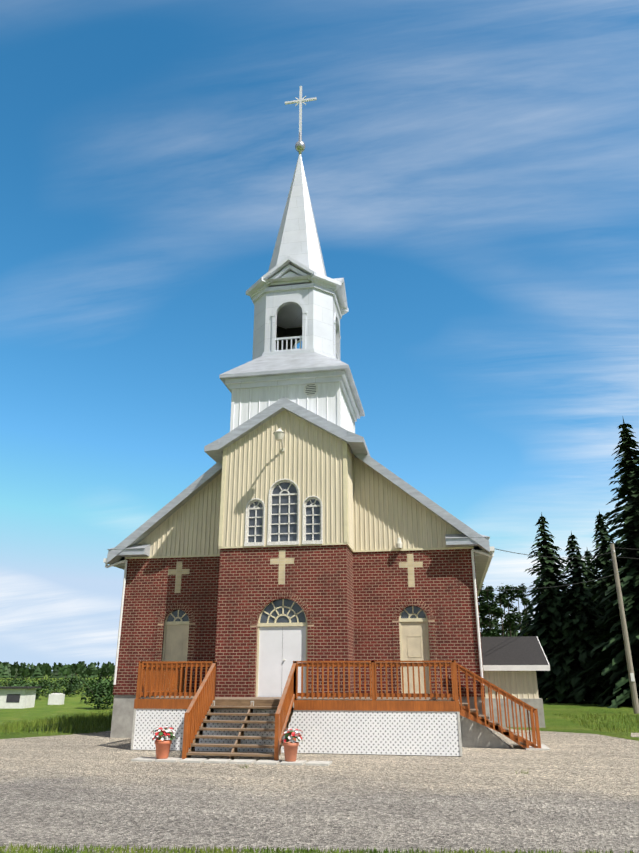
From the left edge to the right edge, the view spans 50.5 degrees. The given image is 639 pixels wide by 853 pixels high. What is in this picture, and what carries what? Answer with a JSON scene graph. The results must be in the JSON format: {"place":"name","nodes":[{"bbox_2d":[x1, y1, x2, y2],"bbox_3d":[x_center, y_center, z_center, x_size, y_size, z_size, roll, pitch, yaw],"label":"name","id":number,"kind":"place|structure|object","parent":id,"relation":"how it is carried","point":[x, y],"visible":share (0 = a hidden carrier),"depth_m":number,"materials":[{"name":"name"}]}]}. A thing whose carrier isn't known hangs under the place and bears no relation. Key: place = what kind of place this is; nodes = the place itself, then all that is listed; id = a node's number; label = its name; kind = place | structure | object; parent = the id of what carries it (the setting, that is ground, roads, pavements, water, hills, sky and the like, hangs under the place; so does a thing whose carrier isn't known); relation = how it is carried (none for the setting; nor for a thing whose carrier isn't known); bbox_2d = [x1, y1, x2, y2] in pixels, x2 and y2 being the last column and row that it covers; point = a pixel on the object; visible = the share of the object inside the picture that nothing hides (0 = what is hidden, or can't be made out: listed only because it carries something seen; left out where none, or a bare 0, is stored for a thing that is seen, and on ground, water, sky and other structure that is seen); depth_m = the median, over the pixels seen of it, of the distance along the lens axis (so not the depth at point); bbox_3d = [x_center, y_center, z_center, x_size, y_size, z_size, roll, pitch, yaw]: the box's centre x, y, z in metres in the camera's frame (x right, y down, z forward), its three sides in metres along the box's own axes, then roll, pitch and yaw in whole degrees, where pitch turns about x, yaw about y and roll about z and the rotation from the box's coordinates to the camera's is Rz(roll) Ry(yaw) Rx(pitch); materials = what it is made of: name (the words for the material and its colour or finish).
{"place":"outdoors","nodes":[
{"label":"outdoors","id":0,"kind":"place"},
{"bbox_2d":[0,688,36,708],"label":"shed and house walls","id":1,"kind":"structure","parent":0,"point":[27,698],"depth_m":71.71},
{"bbox_2d":[6,694,19,701],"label":"shed openings","id":2,"kind":"object","parent":1,"relation":"attached to","point":[13,697],"visible":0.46,"depth_m":71.50,"materials":[{"name":"black glass"}]},
{"bbox_2d":[0,687,40,688],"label":"shed roofs","id":3,"kind":"structure","parent":1,"relation":"on","point":[18,687],"depth_m":71.51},
{"bbox_2d":[113,545,484,697],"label":"church brick walls","id":4,"kind":"structure","parent":0,"point":[350,599],"depth_m":20.63,"materials":[{"name":"red brick"}]},
{"bbox_2d":[168,550,422,592],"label":"wall crosses","id":5,"kind":"object","parent":4,"relation":"attached to","point":[410,564],"visible":1,"depth_m":21.15,"materials":[{"name":"beige wood"}]},
{"bbox_2d":[155,592,438,696],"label":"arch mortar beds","id":6,"kind":"object","parent":4,"relation":"attached to","point":[307,635],"visible":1,"depth_m":20.35,"materials":[{"name":"red brick"}]},
{"bbox_2d":[107,397,489,562],"bbox_3d":[1.133,5.604,33.310,12.520,5.397,25.970,-4,-20,10],"label":"roof","id":7,"kind":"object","parent":4,"relation":"on","point":[359,450],"visible":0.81,"depth_m":21.96,"materials":[{"name":"grey metal"}]},
{"bbox_2d":[258,626,305,696],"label":"door leaves","id":8,"kind":"object","parent":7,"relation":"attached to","point":[274,671],"visible":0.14,"depth_m":19.72,"materials":[{"name":"white wood"}]},
{"bbox_2d":[225,154,359,421],"bbox_3d":[-0.815,-6.175,26.520,4.110,11.570,4.190,-4,-20,10],"label":"steeple","id":9,"kind":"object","parent":7,"relation":"on","point":[294,286],"depth_m":24.58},
{"bbox_2d":[219,352,364,416],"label":"steeple skirt roof","id":10,"kind":"structure","parent":9,"relation":"on","point":[290,364],"depth_m":22.90,"materials":[{"name":"grey metal"}]},
{"bbox_2d":[276,326,315,393],"bbox_3d":[-0.853,-2.605,24.996,2.960,4.582,3.389,-4,-20,10],"label":"belfry opening","id":11,"kind":"object","parent":9,"relation":"attached to","point":[286,332],"visible":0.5,"depth_m":27.05,"materials":[{"name":"black"}]},
{"bbox_2d":[295,131,304,153],"bbox_3d":[-0.815,-11.940,28.618,0.440,1.200,0.429,-4,-20,10],"label":"ball finial","id":12,"kind":"object","parent":9,"relation":"on","point":[300,146],"visible":0.88,"depth_m":28.43,"materials":[{"name":"silver metal"}]},
{"bbox_2d":[285,86,316,131],"bbox_3d":[-0.815,-13.481,29.179,1.400,2.980,0.090,-4,-20,10],"label":"cross","id":13,"kind":"object","parent":12,"relation":"on","point":[300,101],"visible":0.98,"depth_m":29.33,"materials":[{"name":"white metal"}]},
{"bbox_2d":[230,381,354,432],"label":"white tower panels","id":14,"kind":"object","parent":7,"relation":"on","point":[334,400],"visible":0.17,"depth_m":22.68,"materials":[{"name":"white wood"}]},
{"bbox_2d":[239,383,352,431],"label":"siding battens","id":15,"kind":"object","parent":14,"relation":"attached to","point":[350,421],"visible":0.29,"depth_m":22.75,"materials":[{"name":"white wood"}]},
{"bbox_2d":[304,383,317,396],"bbox_3d":[-0.286,-1.231,22.574,0.480,0.480,0.030,-4,-20,10],"label":"round vent","id":16,"kind":"object","parent":14,"relation":"attached to","point":[309,394],"visible":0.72,"depth_m":22.55,"materials":[{"name":"grey metal"}]},
{"bbox_2d":[163,622,429,692],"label":"side doors","id":17,"kind":"structure","parent":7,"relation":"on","point":[414,641],"depth_m":20.59,"materials":[{"name":"beige wood"}]},
{"bbox_2d":[167,482,425,622],"bbox_3d":[-0.993,4.003,21.414,8.360,4.330,1.485,-4,-20,10],"label":"window glass","id":18,"kind":"object","parent":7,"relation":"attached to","point":[296,608],"visible":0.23,"depth_m":20.96,"materials":[{"name":"grey glass"}]},
{"bbox_2d":[107,468,489,590],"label":"church soffits","id":19,"kind":"object","parent":7,"relation":"attached to","point":[481,560],"visible":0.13,"depth_m":22.97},
{"bbox_2d":[103,546,494,684],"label":"gutters and downspouts","id":20,"kind":"object","parent":7,"relation":"attached to","point":[490,555],"visible":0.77,"depth_m":21.61,"materials":[{"name":"white metal"}]},
{"bbox_2d":[125,441,473,696],"bbox_3d":[-1.004,4.306,21.241,11.540,7.720,1.605,-4,-20,10],"label":"cream trim and door frames","id":21,"kind":"structure","parent":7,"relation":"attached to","point":[345,508],"depth_m":20.84,"materials":[{"name":"beige wood"}]},
{"bbox_2d":[273,428,405,662],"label":"wall lamps","id":22,"kind":"object","parent":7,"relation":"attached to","point":[279,433],"depth_m":20.98,"materials":[{"name":"white metal"}]},
{"bbox_2d":[138,410,473,556],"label":"cream siding panels","id":23,"kind":"object","parent":4,"relation":"on","point":[305,496],"visible":0.38,"depth_m":21.72,"materials":[{"name":"beige wood"}]},
{"bbox_2d":[244,479,322,545],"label":"window frames","id":24,"kind":"structure","parent":23,"relation":"attached to","point":[278,542],"depth_m":20.97,"materials":[{"name":"white wood"}]},
{"bbox_2d":[137,410,471,556],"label":"siding battens","id":25,"kind":"object","parent":23,"relation":"attached to","point":[350,505],"visible":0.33,"depth_m":21.73,"materials":[{"name":"beige wood"}]},
{"bbox_2d":[0,674,638,740],"bbox_3d":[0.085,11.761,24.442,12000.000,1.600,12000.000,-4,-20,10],"label":"ground","id":26,"kind":"structure","parent":0,"point":[74,704],"depth_m":37.54,"materials":[{"name":"green plant"}]},
{"bbox_2d":[48,693,64,704],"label":"concrete tank","id":27,"kind":"object","parent":26,"relation":"on","point":[55,698],"visible":1,"depth_m":79.95,"materials":[{"name":"white concrete"}]},
{"bbox_2d":[0,674,113,708],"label":"bushes","id":28,"kind":"object","parent":26,"relation":"on","point":[96,688],"visible":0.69,"depth_m":97.56,"materials":[{"name":"green plant"}]},
{"bbox_2d":[0,619,524,679],"bbox_3d":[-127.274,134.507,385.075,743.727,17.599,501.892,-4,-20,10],"label":"treeline","id":29,"kind":"object","parent":26,"relation":"on","point":[60,670],"depth_m":389.28,"materials":[{"name":"green plant"}]},
{"bbox_2d":[110,695,510,747],"bbox_3d":[1.409,12.678,30.688,12.040,1.550,25.360,-4,-20,10],"label":"church foundation","id":30,"kind":"object","parent":26,"relation":"on","point":[474,734],"visible":0.1,"depth_m":19.57,"materials":[{"name":"grey concrete"}]},
{"bbox_2d":[0,427,627,707],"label":"tree trunks","id":31,"kind":"object","parent":26,"relation":"on","point":[489,613],"visible":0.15,"depth_m":81.81,"materials":[{"name":"plant"}]},
{"bbox_2d":[478,583,535,636],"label":"tree foliage","id":32,"kind":"object","parent":31,"relation":"on","point":[494,609],"visible":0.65,"depth_m":82.55,"materials":[{"name":"green plant"}]},
{"bbox_2d":[0,727,638,852],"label":"gravel lot","id":33,"kind":"structure","parent":26,"relation":"on","point":[569,792],"depth_m":10.86,"materials":[{"name":"grey gravel"}]},
{"bbox_2d":[133,709,459,755],"bbox_3d":[-0.454,8.252,18.647,8.470,0.990,3.270,-4,-20,10],"label":"lattice skirting","id":34,"kind":"object","parent":33,"relation":"on","point":[431,733],"visible":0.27,"depth_m":16.92,"materials":[{"name":"white wood"}]},
{"bbox_2d":[131,701,549,765],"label":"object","id":35,"kind":"object","parent":33,"relation":"on","point":[246,761],"visible":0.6,"depth_m":15.31,"materials":[{"name":"concrete"}]},
{"bbox_2d":[155,739,171,758],"bbox_3d":[-3.631,7.477,15.697,0.400,0.380,0.400,-4,-20,10],"label":"flower pot","id":36,"kind":"object","parent":35,"relation":"on","point":[162,749],"visible":0.98,"depth_m":15.57,"materials":[{"name":"ceramic"}]},
{"bbox_2d":[152,726,175,740],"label":"flowers","id":37,"kind":"object","parent":36,"relation":"on","point":[162,739],"depth_m":15.66,"materials":[{"name":"multicoloured plant"}]},
{"bbox_2d":[283,742,298,761],"bbox_3d":[-0.645,7.302,15.217,0.368,0.380,0.368,-4,-20,10],"label":"flower pot","id":38,"kind":"object","parent":35,"relation":"on","point":[290,750],"visible":0.92,"depth_m":15.11,"materials":[{"name":"ceramic"}]},
{"bbox_2d":[281,728,303,742],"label":"flowers","id":39,"kind":"object","parent":38,"relation":"on","point":[289,738],"depth_m":15.23,"materials":[{"name":"plant"}]},
{"bbox_2d":[0,709,638,852],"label":"grass","id":40,"kind":"structure","parent":26,"relation":"on","point":[78,719],"depth_m":22.15,"materials":[{"name":"green plant"}]},
{"bbox_2d":[21,419,638,707],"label":"conifer trees","id":41,"kind":"object","parent":26,"relation":"on","point":[582,645],"visible":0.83,"depth_m":46.72,"materials":[{"name":"green plant"}]},
{"bbox_2d":[134,661,540,759],"bbox_3d":[0.389,7.424,17.793,10.555,2.378,5.105,-4,-20,10],"label":"deck railing","id":42,"kind":"object","parent":26,"relation":"on","point":[198,704],"visible":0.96,"depth_m":17.38,"materials":[{"name":"brown wood"}]},
{"bbox_2d":[140,696,525,759],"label":"deck and stairs","id":43,"kind":"structure","parent":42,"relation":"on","point":[246,702],"depth_m":16.92,"materials":[{"name":"brown wood"}]},
{"bbox_2d":[485,698,544,727],"bbox_3d":[7.639,11.699,27.766,2.380,1.190,5.200,-4,-20,10],"label":"annex foundation","id":44,"kind":"object","parent":26,"relation":"on","point":[537,704],"visible":0.29,"depth_m":25.38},
{"bbox_2d":[484,671,538,698],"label":"annex walls","id":45,"kind":"structure","parent":44,"relation":"on","point":[514,687],"depth_m":25.80,"materials":[{"name":"beige wood"}]},
{"bbox_2d":[484,671,534,698],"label":"siding battens","id":46,"kind":"object","parent":45,"relation":"attached to","point":[511,683],"visible":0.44,"depth_m":25.80,"materials":[{"name":"beige wood"}]},
{"bbox_2d":[481,636,548,664],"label":"annex roof","id":47,"kind":"structure","parent":45,"relation":"on","point":[523,650],"depth_m":27.07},
{"bbox_2d":[483,636,549,670],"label":"roof fascia","id":48,"kind":"structure","parent":47,"relation":"attached to","point":[516,667],"depth_m":25.63,"materials":[{"name":"white wood"}]},
{"bbox_2d":[610,544,638,713],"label":"utility pole","id":49,"kind":"object","parent":26,"relation":"on","point":[634,696],"visible":0.93,"depth_m":34.87,"materials":[{"name":"wood"}]},
{"bbox_2d":[477,548,638,589],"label":"utility wires","id":50,"kind":"object","parent":49,"relation":"attached to","point":[558,557],"visible":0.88,"depth_m":28.46,"materials":[{"name":"black rubber"}]},
{"bbox_2d":[613,550,634,680],"bbox_3d":[15.748,9.704,35.104,0.160,6.560,0.280,-4,-20,10],"label":"pole insulator and meter","id":51,"kind":"object","parent":49,"relation":"attached to","point":[632,676],"visible":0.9,"depth_m":34.13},
{"bbox_2d":[0,0,638,670],"label":"sky","id":52,"kind":"structure","parent":0,"point":[471,167],"materials":[{"name":"blue"}]}
]}

